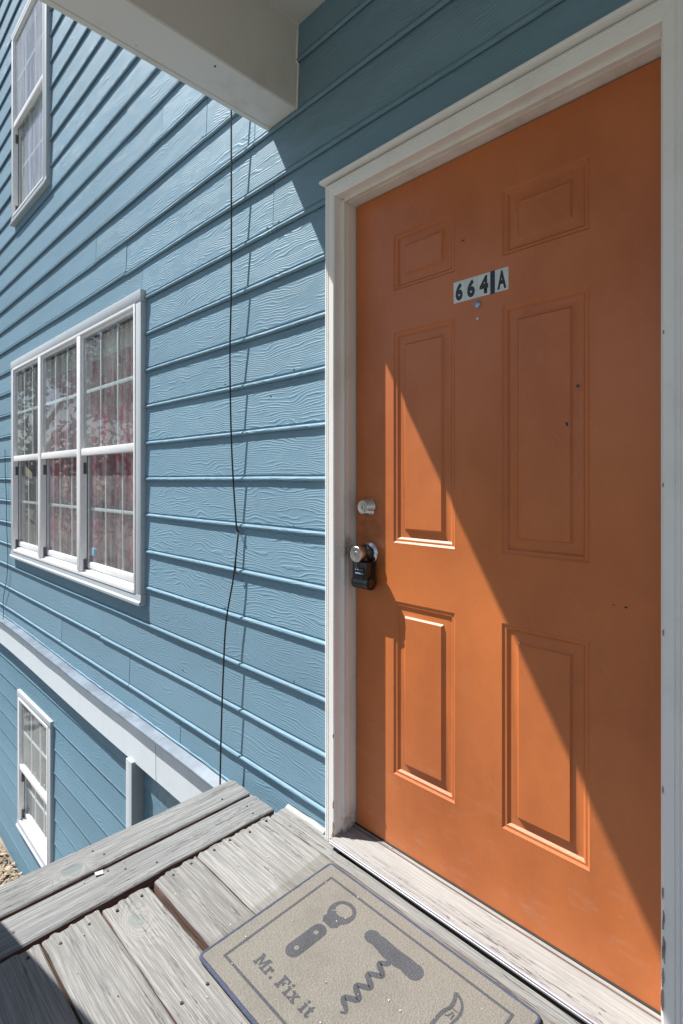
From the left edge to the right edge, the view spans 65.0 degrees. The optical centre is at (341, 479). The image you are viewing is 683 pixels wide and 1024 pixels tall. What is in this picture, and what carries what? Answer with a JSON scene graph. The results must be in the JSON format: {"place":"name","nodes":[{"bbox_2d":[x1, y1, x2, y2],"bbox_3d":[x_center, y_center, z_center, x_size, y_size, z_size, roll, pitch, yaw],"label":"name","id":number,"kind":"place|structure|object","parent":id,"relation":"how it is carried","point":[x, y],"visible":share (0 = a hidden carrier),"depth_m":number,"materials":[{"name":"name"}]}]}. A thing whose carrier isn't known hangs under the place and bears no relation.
{"place":"outdoors","nodes":[
{"label":"outdoors","id":0,"kind":"place"},
{"bbox_2d":[9,844,482,1023],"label":"crumbs","id":1,"kind":"object","parent":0,"point":[246,936],"visible":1,"depth_m":1.24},
{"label":"ground","id":2,"kind":"structure","parent":0,"visible":0},
{"bbox_2d":[0,837,20,884],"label":"soil strip","id":3,"kind":"object","parent":2,"relation":"on","point":[8,856],"depth_m":4.53,"materials":[{"name":"brown soil"}]},
{"bbox_2d":[0,844,22,885],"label":"mulch","id":4,"kind":"object","parent":3,"relation":"on","point":[10,870],"visible":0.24,"depth_m":4.39,"materials":[{"name":"beige wood"}]},
{"bbox_2d":[0,780,581,1023],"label":"porch deck","id":5,"kind":"structure","parent":2,"relation":"on","point":[144,942],"depth_m":1.45,"materials":[{"name":"grey wood"}]},
{"bbox_2d":[95,870,103,875],"bbox_3d":[-0.721,1.171,1.593,0.023,0.004,0.019,0,0,-29],"label":"paint flake","id":6,"kind":"object","parent":5,"relation":"on","point":[100,872],"visible":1,"depth_m":1.59,"materials":[{"name":"white paint"}]},
{"bbox_2d":[285,804,324,834],"bbox_3d":[-0.125,1.166,1.838,0.198,0.014,0.022,0,0,45],"label":"shoe moulding","id":7,"kind":"object","parent":5,"relation":"on","point":[311,822],"visible":0.98,"depth_m":1.83,"materials":[{"name":"paint"}]},
{"bbox_2d":[199,863,541,1023],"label":"door mat","id":8,"kind":"object","parent":5,"relation":"on","point":[373,951],"depth_m":1.27,"materials":[{"name":"fabric"}]},
{"bbox_2d":[0,0,631,1023],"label":"house wall","id":9,"kind":"structure","parent":2,"relation":"on","point":[122,694],"depth_m":2.35,"materials":[{"name":"blue paint"}]},
{"bbox_2d":[2,468,7,619],"bbox_3d":[-2.884,0.484,4.574,0.152,1.477,0.035,0,0,45],"label":"thin cable","id":10,"kind":"object","parent":9,"relation":"attached to","point":[7,540],"visible":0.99,"depth_m":4.55,"materials":[{"name":"black rubber"}]},
{"bbox_2d":[10,0,50,226],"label":"window","id":11,"kind":"structure","parent":9,"relation":"attached to","point":[20,208],"depth_m":4.19,"materials":[{"name":"grey paint"}]},
{"bbox_2d":[29,368,37,544],"bbox_3d":[-2.598,-0.159,4.579,0.410,1.580,0.058,0,0,45],"label":"curtain","id":12,"kind":"object","parent":9,"relation":"hanging from","point":[33,495],"visible":0.32,"depth_m":4.63,"materials":[{"name":"white fabric"}]},
{"bbox_2d":[16,689,53,866],"bbox_3d":[-2.333,2.273,4.098,0.841,1.115,0.077,0,0,45],"label":"window","id":13,"kind":"structure","parent":9,"relation":"attached to","point":[40,844],"depth_m":4.13,"materials":[{"name":"grey paint"}]},
{"bbox_2d":[35,38,42,185],"bbox_3d":[-2.263,-2.869,4.214,0.920,1.560,0.060,0,0,45],"label":"curtain","id":14,"kind":"object","parent":9,"relation":"hanging from","point":[39,62],"visible":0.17,"depth_m":4.43,"materials":[{"name":"white fabric"}]},
{"bbox_2d":[45,774,46,809],"bbox_3d":[-2.196,2.656,4.232,0.830,0.350,0.060,0,0,45],"label":"curtain","id":15,"kind":"object","parent":9,"relation":"hanging from","point":[46,785],"visible":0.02,"depth_m":4.47,"materials":[{"name":"white fabric"}]},
{"bbox_2d":[9,289,146,606],"bbox_3d":[-1.853,-0.161,3.583,2.429,1.607,0.077,0,0,45],"label":"window","id":16,"kind":"structure","parent":9,"relation":"attached to","point":[83,568],"depth_m":3.31,"materials":[{"name":"grey paint"}]},
{"bbox_2d":[37,317,132,572],"bbox_3d":[-1.711,-0.159,3.606,2.200,1.580,0.036,0,0,45],"label":"curtain","id":17,"kind":"object","parent":9,"relation":"hanging from","point":[114,466],"visible":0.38,"depth_m":3.45,"materials":[{"name":"white fabric"}]},
{"bbox_2d":[51,324,132,378],"bbox_3d":[-1.634,-0.829,3.514,1.920,0.120,0.014,0,0,45],"label":"valance","id":18,"kind":"object","parent":17,"relation":"attached to","point":[109,344],"visible":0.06,"depth_m":3.37,"materials":[{"name":"fabric"}]},
{"bbox_2d":[39,0,324,130],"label":"porch roof","id":19,"kind":"structure","parent":9,"relation":"attached to","point":[239,57],"depth_m":1.70,"materials":[{"name":"paint"}]},
{"bbox_2d":[219,110,241,784],"bbox_3d":[-0.444,-0.119,2.121,0.101,3.100,0.037,0,0,10],"label":"hanging cable","id":20,"kind":"object","parent":9,"relation":"hanging from","point":[238,533],"visible":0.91,"depth_m":2.12,"materials":[{"name":"black rubber"}]},
{"bbox_2d":[319,0,682,1023],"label":"door frame","id":21,"kind":"object","parent":9,"relation":"attached to","point":[621,42],"visible":0.96,"depth_m":1.29,"materials":[{"name":"white paint"}]},
{"bbox_2d":[350,58,660,1011],"bbox_3d":[0.356,0.118,1.433,0.896,2.022,0.117,0,0,45],"label":"front door","id":22,"kind":"structure","parent":21,"relation":"attached to","point":[510,518],"depth_m":1.35,"materials":[{"name":"orange paint"}]},
{"bbox_2d":[351,544,376,589],"bbox_3d":[0.071,0.277,1.695,0.072,0.141,0.048,0,0,45],"label":"key safe","id":23,"kind":"object","parent":22,"relation":"hanging from","point":[363,577],"visible":0.94,"depth_m":1.68,"materials":[{"name":"black plastic"}]},
{"bbox_2d":[357,58,660,1011],"bbox_3d":[0.382,0.119,1.459,0.896,2.022,0.045,0,0,45],"label":"door leaf","id":24,"kind":"structure","parent":22,"relation":"in","point":[509,693],"depth_m":1.35,"materials":[{"name":"orange paint"}]}
]}

